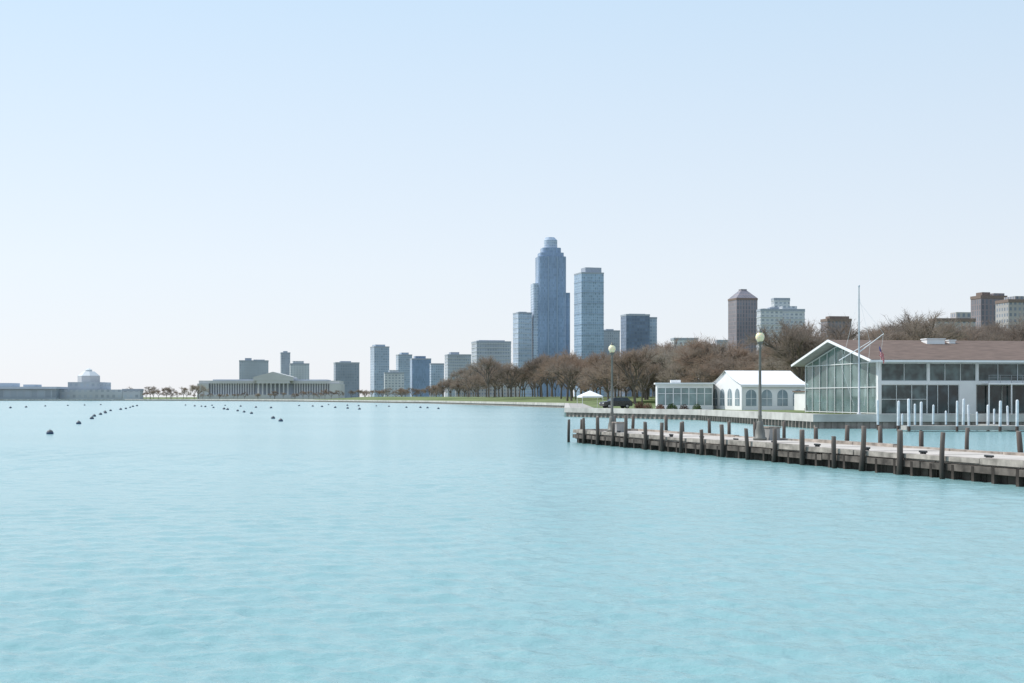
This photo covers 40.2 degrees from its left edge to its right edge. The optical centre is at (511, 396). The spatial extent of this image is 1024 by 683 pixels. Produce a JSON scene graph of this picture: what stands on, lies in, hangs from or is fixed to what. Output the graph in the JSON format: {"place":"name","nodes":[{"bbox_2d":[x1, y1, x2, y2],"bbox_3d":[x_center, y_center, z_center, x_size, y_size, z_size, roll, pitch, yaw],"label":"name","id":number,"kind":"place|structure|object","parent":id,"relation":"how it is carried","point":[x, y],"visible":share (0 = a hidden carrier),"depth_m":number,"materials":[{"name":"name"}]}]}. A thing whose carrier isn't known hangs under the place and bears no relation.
{"place":"outdoors","nodes":[
{"label":"outdoors","id":0,"kind":"place"},
{"bbox_2d":[122,389,143,398],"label":"terrace building","id":1,"kind":"structure","parent":0,"point":[131,393],"depth_m":1229.98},
{"bbox_2d":[239,358,268,378],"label":"apartment block","id":2,"kind":"structure","parent":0,"point":[249,368],"depth_m":1899.84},
{"bbox_2d":[280,351,289,375],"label":"apartment tower","id":3,"kind":"structure","parent":0,"point":[284,362],"depth_m":2100.55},
{"bbox_2d":[289,361,308,378],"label":"apartment block","id":4,"kind":"structure","parent":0,"point":[299,369],"depth_m":2050.40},
{"bbox_2d":[370,344,388,396],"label":"apartment tower","id":5,"kind":"structure","parent":0,"point":[379,360],"depth_m":2001.00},
{"bbox_2d":[396,353,411,396],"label":"apartment tower","id":6,"kind":"structure","parent":0,"point":[402,362],"depth_m":2300.91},
{"bbox_2d":[410,356,430,396],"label":"apartment tower","id":7,"kind":"structure","parent":0,"point":[420,372],"depth_m":2100.53,"materials":[{"name":"blue glass"}]},
{"bbox_2d":[429,363,443,396],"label":"apartment tower","id":8,"kind":"structure","parent":0,"point":[436,371],"depth_m":2000.12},
{"bbox_2d":[314,397,655,402],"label":"lawn","id":9,"kind":"structure","parent":0,"point":[543,399],"depth_m":591.38,"materials":[{"name":"green plant"}]},
{"bbox_2d":[447,360,481,396],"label":"bare tree","id":10,"kind":"object","parent":9,"relation":"on","point":[456,375],"visible":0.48,"depth_m":675.49,"materials":[{"name":"brown plant"}]},
{"bbox_2d":[451,372,486,396],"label":"bare tree","id":11,"kind":"object","parent":9,"relation":"on","point":[478,379],"visible":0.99,"depth_m":573.01,"materials":[{"name":"brown plant"}]},
{"bbox_2d":[462,365,493,396],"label":"bare tree","id":12,"kind":"object","parent":9,"relation":"on","point":[470,371],"visible":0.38,"depth_m":620.70,"materials":[{"name":"brown plant"}]},
{"bbox_2d":[469,355,503,396],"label":"bare tree","id":13,"kind":"object","parent":9,"relation":"on","point":[486,362],"visible":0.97,"depth_m":561.15,"materials":[{"name":"brown plant"}]},
{"bbox_2d":[481,373,515,396],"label":"bare tree","id":14,"kind":"object","parent":9,"relation":"on","point":[493,378],"visible":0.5,"depth_m":580.38,"materials":[{"name":"brown plant"}]},
{"bbox_2d":[481,363,515,396],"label":"bare tree","id":15,"kind":"object","parent":9,"relation":"on","point":[511,364],"visible":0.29,"depth_m":589.10,"materials":[{"name":"brown plant"}]},
{"bbox_2d":[494,364,525,396],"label":"bare tree","id":16,"kind":"object","parent":9,"relation":"on","point":[515,370],"visible":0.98,"depth_m":556.96,"materials":[{"name":"brown plant"}]},
{"bbox_2d":[502,368,534,396],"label":"bare tree","id":17,"kind":"object","parent":9,"relation":"on","point":[525,375],"visible":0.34,"depth_m":572.78,"materials":[{"name":"brown plant"}]},
{"bbox_2d":[517,354,557,396],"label":"bare tree","id":18,"kind":"object","parent":9,"relation":"on","point":[527,370],"visible":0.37,"depth_m":568.63,"materials":[{"name":"brown plant"}]},
{"bbox_2d":[522,354,557,396],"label":"bare tree","id":19,"kind":"object","parent":9,"relation":"on","point":[535,362],"visible":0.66,"depth_m":544.40,"materials":[{"name":"brown plant"}]},
{"bbox_2d":[455,371,519,396],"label":"apartment block","id":20,"kind":"structure","parent":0,"point":[482,392],"depth_m":1500.36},
{"bbox_2d":[471,340,510,367],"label":"office block","id":21,"kind":"structure","parent":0,"point":[500,350],"depth_m":1601.43,"materials":[{"name":"glass"}]},
{"bbox_2d":[143,397,851,413],"bbox_3d":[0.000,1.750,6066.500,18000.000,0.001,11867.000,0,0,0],"label":"ground","id":22,"kind":"structure","parent":0,"point":[593,405],"depth_m":233.35,"materials":[{"name":"green plant"}]},
{"bbox_2d":[0,383,67,398],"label":"oceanarium wing","id":23,"kind":"structure","parent":22,"relation":"on","point":[17,391],"depth_m":1230.00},
{"bbox_2d":[60,368,121,398],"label":"aquarium","id":24,"kind":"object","parent":22,"relation":"on","point":[88,385],"visible":0.99,"depth_m":1245.00,"materials":[{"name":"stone"}]},
{"bbox_2d":[197,372,344,398],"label":"museum","id":25,"kind":"structure","parent":22,"relation":"on","point":[264,385],"depth_m":1352.08,"materials":[{"name":"stone"}]},
{"bbox_2d":[333,361,359,397],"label":"apartment block","id":26,"kind":"structure","parent":22,"relation":"on","point":[347,372],"depth_m":1800.94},
{"bbox_2d":[384,370,403,396],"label":"apartment block","id":27,"kind":"structure","parent":22,"relation":"on","point":[393,380],"depth_m":1700.09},
{"bbox_2d":[444,352,470,396],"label":"office block","id":28,"kind":"structure","parent":22,"relation":"on","point":[455,360],"depth_m":1899.72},
{"bbox_2d":[0,399,1023,428],"bbox_3d":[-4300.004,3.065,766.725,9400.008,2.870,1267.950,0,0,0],"label":"seawall","id":29,"kind":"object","parent":22,"relation":"on","point":[836,421],"visible":0.44,"depth_m":164.12,"materials":[{"name":"concrete"}]},
{"bbox_2d":[534,349,584,398],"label":"bare tree","id":30,"kind":"object","parent":22,"relation":"on","point":[560,383],"visible":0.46,"depth_m":511.37,"materials":[{"name":"brown plant"}]},
{"bbox_2d":[530,348,597,400],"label":"bare tree","id":31,"kind":"object","parent":22,"relation":"on","point":[569,363],"visible":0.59,"depth_m":448.68,"materials":[{"name":"brown plant"}]},
{"bbox_2d":[544,360,592,400],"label":"bare tree","id":32,"kind":"object","parent":22,"relation":"on","point":[570,369],"visible":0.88,"depth_m":443.69,"materials":[{"name":"brown plant"}]},
{"bbox_2d":[576,349,619,398],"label":"bare tree","id":33,"kind":"object","parent":22,"relation":"on","point":[591,360],"visible":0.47,"depth_m":462.67,"materials":[{"name":"brown plant"}]},
{"bbox_2d":[573,362,639,399],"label":"bare tree","id":34,"kind":"object","parent":22,"relation":"on","point":[604,376],"visible":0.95,"depth_m":338.30,"materials":[{"name":"brown plant"}]},
{"bbox_2d":[604,329,619,396],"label":"apartment block","id":35,"kind":"structure","parent":22,"relation":"on","point":[611,335],"depth_m":1900.19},
{"bbox_2d":[590,359,644,396],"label":"bare tree","id":36,"kind":"object","parent":22,"relation":"on","point":[596,366],"visible":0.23,"depth_m":440.34,"materials":[{"name":"brown plant"}]},
{"bbox_2d":[604,343,665,403],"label":"bare tree","id":37,"kind":"object","parent":22,"relation":"on","point":[634,356],"visible":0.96,"depth_m":335.03,"materials":[{"name":"brown plant"}]},
{"bbox_2d":[596,354,683,399],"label":"bare tree","id":38,"kind":"object","parent":22,"relation":"on","point":[647,395],"visible":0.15,"depth_m":397.99,"materials":[{"name":"brown plant"}]},
{"bbox_2d":[622,355,663,403],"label":"bare tree","id":39,"kind":"object","parent":22,"relation":"on","point":[652,368],"visible":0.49,"depth_m":364.09,"materials":[{"name":"brown plant"}]},
{"bbox_2d":[637,344,691,382],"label":"bare tree","id":40,"kind":"object","parent":22,"relation":"on","point":[662,358],"visible":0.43,"depth_m":389.64,"materials":[{"name":"brown plant"}]},
{"bbox_2d":[642,338,687,353],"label":"bare tree","id":41,"kind":"object","parent":22,"relation":"on","point":[667,345],"visible":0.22,"depth_m":444.83,"materials":[{"name":"brown plant"}]},
{"bbox_2d":[654,361,710,382],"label":"bare tree","id":42,"kind":"object","parent":22,"relation":"on","point":[674,372],"visible":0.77,"depth_m":357.31,"materials":[{"name":"brown plant"}]},
{"bbox_2d":[654,380,714,409],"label":"pavilion","id":43,"kind":"structure","parent":22,"relation":"on","point":[677,393],"depth_m":195.86,"materials":[{"name":"white paint"}]},
{"bbox_2d":[665,388,672,404],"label":"window","id":44,"kind":"structure","parent":43,"relation":"in","point":[668,391],"depth_m":196.03,"materials":[{"name":"green glass"}]},
{"bbox_2d":[673,388,680,404],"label":"window","id":45,"kind":"structure","parent":43,"relation":"in","point":[676,391],"depth_m":195.98,"materials":[{"name":"green glass"}]},
{"bbox_2d":[681,388,688,404],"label":"window","id":46,"kind":"structure","parent":43,"relation":"in","point":[684,391],"depth_m":195.89,"materials":[{"name":"green glass"}]},
{"bbox_2d":[689,388,696,404],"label":"window","id":47,"kind":"structure","parent":43,"relation":"in","point":[692,391],"depth_m":195.84,"materials":[{"name":"grey glass"}]},
{"bbox_2d":[697,388,704,404],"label":"window","id":48,"kind":"structure","parent":43,"relation":"in","point":[700,391],"depth_m":195.75,"materials":[{"name":"grey glass"}]},
{"bbox_2d":[705,388,711,404],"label":"window","id":49,"kind":"structure","parent":43,"relation":"in","point":[708,391],"depth_m":195.70,"materials":[{"name":"grey glass"}]},
{"bbox_2d":[668,348,704,382],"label":"bare tree","id":50,"kind":"object","parent":22,"relation":"on","point":[693,354],"visible":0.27,"depth_m":366.39,"materials":[{"name":"brown plant"}]},
{"bbox_2d":[677,357,723,382],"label":"bare tree","id":51,"kind":"object","parent":22,"relation":"on","point":[687,380],"visible":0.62,"depth_m":316.15,"materials":[{"name":"brown plant"}]},
{"bbox_2d":[675,340,730,382],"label":"bare tree","id":52,"kind":"object","parent":22,"relation":"on","point":[716,348],"visible":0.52,"depth_m":364.42,"materials":[{"name":"brown plant"}]},
{"bbox_2d":[671,333,771,373],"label":"bare tree","id":53,"kind":"object","parent":22,"relation":"on","point":[696,343],"visible":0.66,"depth_m":363.01,"materials":[{"name":"brown plant"}]},
{"bbox_2d":[695,355,752,382],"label":"bare tree","id":54,"kind":"object","parent":22,"relation":"on","point":[716,362],"visible":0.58,"depth_m":316.24,"materials":[{"name":"brown plant"}]},
{"bbox_2d":[691,345,771,381],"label":"bare tree","id":55,"kind":"object","parent":22,"relation":"on","point":[750,357],"visible":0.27,"depth_m":358.59,"materials":[{"name":"brown plant"}]},
{"bbox_2d":[717,353,757,372],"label":"bare tree","id":56,"kind":"object","parent":22,"relation":"on","point":[730,358],"visible":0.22,"depth_m":353.26,"materials":[{"name":"brown plant"}]},
{"bbox_2d":[713,371,804,409],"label":"marquee tent","id":57,"kind":"object","parent":22,"relation":"on","point":[735,390],"visible":0.75,"depth_m":189.81,"materials":[{"name":"white fabric"}]},
{"bbox_2d":[746,390,755,405],"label":"window","id":58,"kind":"structure","parent":57,"relation":"in","point":[751,394],"depth_m":188.25,"materials":[{"name":"glass"}]},
{"bbox_2d":[762,390,771,405],"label":"window","id":59,"kind":"structure","parent":57,"relation":"in","point":[766,394],"depth_m":188.71,"materials":[{"name":"glass"}]},
{"bbox_2d":[777,390,787,405],"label":"window","id":60,"kind":"structure","parent":57,"relation":"in","point":[782,396],"depth_m":189.17,"materials":[{"name":"glass"}]},
{"bbox_2d":[752,356,803,374],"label":"bare tree","id":61,"kind":"object","parent":22,"relation":"on","point":[765,366],"visible":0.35,"depth_m":291.50,"materials":[{"name":"brown plant"}]},
{"bbox_2d":[743,317,837,380],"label":"bare tree","id":62,"kind":"object","parent":22,"relation":"on","point":[789,336],"visible":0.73,"depth_m":259.80,"materials":[{"name":"brown plant"}]},
{"bbox_2d":[756,320,833,379],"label":"bare tree","id":63,"kind":"object","parent":22,"relation":"on","point":[810,325],"visible":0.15,"depth_m":282.00,"materials":[{"name":"brown plant"}]},
{"bbox_2d":[763,335,828,373],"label":"bare tree","id":64,"kind":"object","parent":22,"relation":"on","point":[786,359],"visible":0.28,"depth_m":263.65,"materials":[{"name":"brown plant"}]},
{"bbox_2d":[792,391,804,409],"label":"storage shed","id":65,"kind":"structure","parent":22,"relation":"on","point":[799,400],"depth_m":184.72,"materials":[{"name":"white paint"}]},
{"bbox_2d":[769,316,863,373],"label":"bare tree","id":66,"kind":"object","parent":22,"relation":"on","point":[837,334],"visible":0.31,"depth_m":272.92,"materials":[{"name":"brown plant"}]},
{"bbox_2d":[818,322,892,339],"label":"bare tree","id":67,"kind":"object","parent":22,"relation":"on","point":[861,333],"visible":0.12,"depth_m":300.46,"materials":[{"name":"brown plant"}]},
{"bbox_2d":[861,320,902,338],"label":"bare tree","id":68,"kind":"object","parent":22,"relation":"on","point":[881,330],"visible":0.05,"depth_m":285.74,"materials":[{"name":"brown plant"}]},
{"bbox_2d":[855,307,954,337],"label":"bare tree","id":69,"kind":"object","parent":22,"relation":"on","point":[899,323],"visible":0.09,"depth_m":344.63,"materials":[{"name":"brown plant"}]},
{"bbox_2d":[791,338,1023,413],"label":"clubhouse","id":70,"kind":"structure","parent":22,"relation":"on","point":[942,375],"depth_m":142.71,"materials":[{"name":"white paint"}]},
{"bbox_2d":[881,363,926,380],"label":"window","id":71,"kind":"structure","parent":70,"relation":"in","point":[889,371],"depth_m":140.51,"materials":[{"name":"grey glass"}]},
{"bbox_2d":[881,385,926,413],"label":"window","id":72,"kind":"structure","parent":70,"relation":"in","point":[890,394],"depth_m":140.51,"materials":[{"name":"grey glass"}]},
{"bbox_2d":[927,385,958,413],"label":"window","id":73,"kind":"structure","parent":70,"relation":"in","point":[944,398],"depth_m":141.09,"materials":[{"name":"black glass"}]},
{"bbox_2d":[930,363,975,380],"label":"window","id":74,"kind":"structure","parent":70,"relation":"in","point":[938,371],"depth_m":141.23,"materials":[{"name":"grey glass"}]},
{"bbox_2d":[977,385,1023,413],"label":"window","id":75,"kind":"structure","parent":70,"relation":"in","point":[998,393],"depth_m":143.21,"materials":[{"name":"black glass"}]},
{"bbox_2d":[979,363,1023,380],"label":"window","id":76,"kind":"structure","parent":70,"relation":"in","point":[987,371],"depth_m":141.96,"materials":[{"name":"grey glass"}]},
{"bbox_2d":[852,311,973,340],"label":"bare tree","id":77,"kind":"object","parent":22,"relation":"on","point":[914,330],"visible":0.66,"depth_m":258.64,"materials":[{"name":"brown plant"}]},
{"bbox_2d":[906,320,1002,340],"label":"bare tree","id":78,"kind":"object","parent":22,"relation":"on","point":[983,339],"visible":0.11,"depth_m":275.31,"materials":[{"name":"brown plant"}]},
{"bbox_2d":[975,319,1023,340],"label":"bare tree","id":79,"kind":"object","parent":22,"relation":"on","point":[1015,334],"visible":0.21,"depth_m":278.00,"materials":[{"name":"brown plant"}]},
{"bbox_2d":[978,316,1023,340],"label":"bare tree","id":80,"kind":"object","parent":22,"relation":"on","point":[1008,335],"visible":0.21,"depth_m":287.11,"materials":[{"name":"brown plant"}]},
{"bbox_2d":[0,401,1023,682],"bbox_3d":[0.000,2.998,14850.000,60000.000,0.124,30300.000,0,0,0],"label":"water","id":81,"kind":"structure","parent":0,"point":[170,541],"depth_m":26.68,"materials":[{"name":"liquid"}]},
{"bbox_2d":[623,415,627,447],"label":"timber pile","id":82,"kind":"object","parent":81,"relation":"in","point":[625,430],"visible":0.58,"depth_m":82.57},
{"bbox_2d":[719,424,724,456],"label":"timber pile","id":83,"kind":"object","parent":81,"relation":"in","point":[722,447],"visible":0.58,"depth_m":69.43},
{"bbox_2d":[744,428,749,459],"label":"timber pile","id":84,"kind":"object","parent":81,"relation":"in","point":[747,455],"visible":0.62,"depth_m":66.76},
{"bbox_2d":[772,429,776,461],"bbox_3d":[11.997,2.901,64.173,0.224,2.900,0.260,1,1,-44],"label":"timber pile","id":85,"kind":"object","parent":81,"relation":"in","point":[774,450],"visible":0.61,"depth_m":64.07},
{"bbox_2d":[573,429,1023,486],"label":"pier","id":86,"kind":"structure","parent":81,"relation":"in","point":[1006,468],"depth_m":59.99,"materials":[{"name":"grey wood"}]},
{"bbox_2d":[606,342,615,431],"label":"street lamp","id":87,"kind":"object","parent":86,"relation":"on","point":[611,348],"visible":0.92,"depth_m":90.72,"materials":[{"name":"metal"}]},
{"bbox_2d":[753,329,766,439],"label":"street lamp","id":88,"kind":"object","parent":86,"relation":"on","point":[759,432],"visible":1,"depth_m":72.91,"materials":[{"name":"metal"}]},
{"bbox_2d":[764,426,780,439],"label":"storage locker","id":89,"kind":"object","parent":86,"relation":"on","point":[768,432],"visible":0.77,"depth_m":73.11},
{"bbox_2d":[799,429,804,464],"bbox_3d":[12.758,2.880,61.488,0.242,2.911,0.291,-1,1,-1],"label":"timber pile","id":90,"kind":"object","parent":81,"relation":"in","point":[802,445],"visible":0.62,"depth_m":61.41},
{"bbox_2d":[831,436,836,468],"bbox_3d":[13.539,2.996,58.794,0.217,2.718,0.258,-1,0,45],"label":"timber pile","id":91,"kind":"object","parent":81,"relation":"in","point":[833,450],"visible":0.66,"depth_m":58.69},
{"bbox_2d":[859,426,865,470],"bbox_3d":[14.161,2.839,56.625,0.273,3.347,0.234,2,0,38],"label":"timber pile","id":92,"kind":"object","parent":81,"relation":"in","point":[862,450],"visible":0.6,"depth_m":56.54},
{"bbox_2d":[896,429,902,474],"bbox_3d":[14.917,2.936,53.967,0.250,3.367,0.298,2,1,-21],"label":"timber pile","id":93,"kind":"object","parent":81,"relation":"in","point":[899,470],"visible":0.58,"depth_m":53.86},
{"bbox_2d":[939,432,944,478],"bbox_3d":[15.722,2.890,51.156,0.233,3.218,0.201,0,-1,41],"label":"timber pile","id":94,"kind":"object","parent":81,"relation":"in","point":[941,458],"visible":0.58,"depth_m":51.10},
{"bbox_2d":[901,424,1023,429],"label":"floating dock","id":95,"kind":"object","parent":81,"relation":"on","point":[963,427],"visible":0.88,"depth_m":121.50,"materials":[{"name":"concrete"}]},
{"bbox_2d":[1016,431,1022,452],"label":"timber pile","id":96,"kind":"object","parent":81,"relation":"in","point":[1019,441],"visible":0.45,"depth_m":55.02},
{"bbox_2d":[0,0,1023,396],"label":"sky","id":97,"kind":"structure","parent":0,"point":[190,190],"materials":[{"name":"blue"}]},
{"bbox_2d":[513,312,531,396],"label":"apartment tower","id":98,"kind":"structure","parent":0,"point":[522,337],"depth_m":1951.20,"materials":[{"name":"glass"}]},
{"bbox_2d":[531,237,569,396],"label":"skyscraper","id":99,"kind":"structure","parent":0,"point":[550,303],"depth_m":1953.85,"materials":[{"name":"blue glass"}]},
{"bbox_2d":[293,399,813,413],"bbox_3d":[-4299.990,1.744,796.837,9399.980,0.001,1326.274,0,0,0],"label":"path","id":100,"kind":"structure","parent":0,"point":[573,405],"depth_m":257.03,"materials":[{"name":"concrete"}]},
{"bbox_2d":[577,391,602,406],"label":"canopy tent","id":101,"kind":"object","parent":100,"relation":"on","point":[589,394],"visible":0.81,"depth_m":234.63,"materials":[{"name":"white fabric"}]},
{"bbox_2d":[599,397,632,407],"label":"parked car","id":102,"kind":"object","parent":100,"relation":"on","point":[624,402],"visible":0.88,"depth_m":211.38,"materials":[{"name":"black paint"}]},
{"bbox_2d":[574,267,603,396],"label":"skyscraper","id":103,"kind":"structure","parent":0,"point":[588,309],"depth_m":1851.68,"materials":[{"name":"blue glass"}]},
{"bbox_2d":[620,314,649,396],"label":"office tower","id":104,"kind":"structure","parent":0,"point":[635,331],"depth_m":1500.34,"materials":[{"name":"blue glass"}]},
{"bbox_2d":[650,317,656,396],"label":"apartment tower","id":105,"kind":"structure","parent":0,"point":[653,329],"depth_m":1520.10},
{"bbox_2d":[728,289,757,354],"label":"office tower","id":106,"kind":"structure","parent":0,"point":[742,312],"depth_m":1301.13,"materials":[{"name":"concrete"}]},
{"bbox_2d":[756,307,782,349],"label":"apartment tower","id":107,"kind":"structure","parent":0,"point":[768,316],"depth_m":1200.10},
{"bbox_2d":[771,298,789,306],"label":"apartment tower","id":108,"kind":"structure","parent":0,"point":[777,302],"depth_m":1275.07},
{"bbox_2d":[779,306,804,340],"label":"apartment tower","id":109,"kind":"structure","parent":0,"point":[793,313],"depth_m":1230.20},
{"bbox_2d":[820,316,851,339],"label":"apartment block","id":110,"kind":"structure","parent":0,"point":[835,320],"depth_m":1000.63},
{"bbox_2d":[839,285,883,413],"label":"flagpole","id":111,"kind":"object","parent":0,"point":[881,353],"visible":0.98,"depth_m":135.94,"materials":[{"name":"metal"}]},
{"bbox_2d":[931,312,975,329],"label":"apartment block","id":112,"kind":"structure","parent":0,"point":[963,317],"depth_m":800.74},
{"bbox_2d":[970,292,1006,329],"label":"apartment tower","id":113,"kind":"structure","parent":0,"point":[983,306],"depth_m":899.92,"materials":[{"name":"concrete"}]},
{"bbox_2d":[995,296,1023,329],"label":"apartment tower","id":114,"kind":"structure","parent":0,"point":[1007,308],"depth_m":859.58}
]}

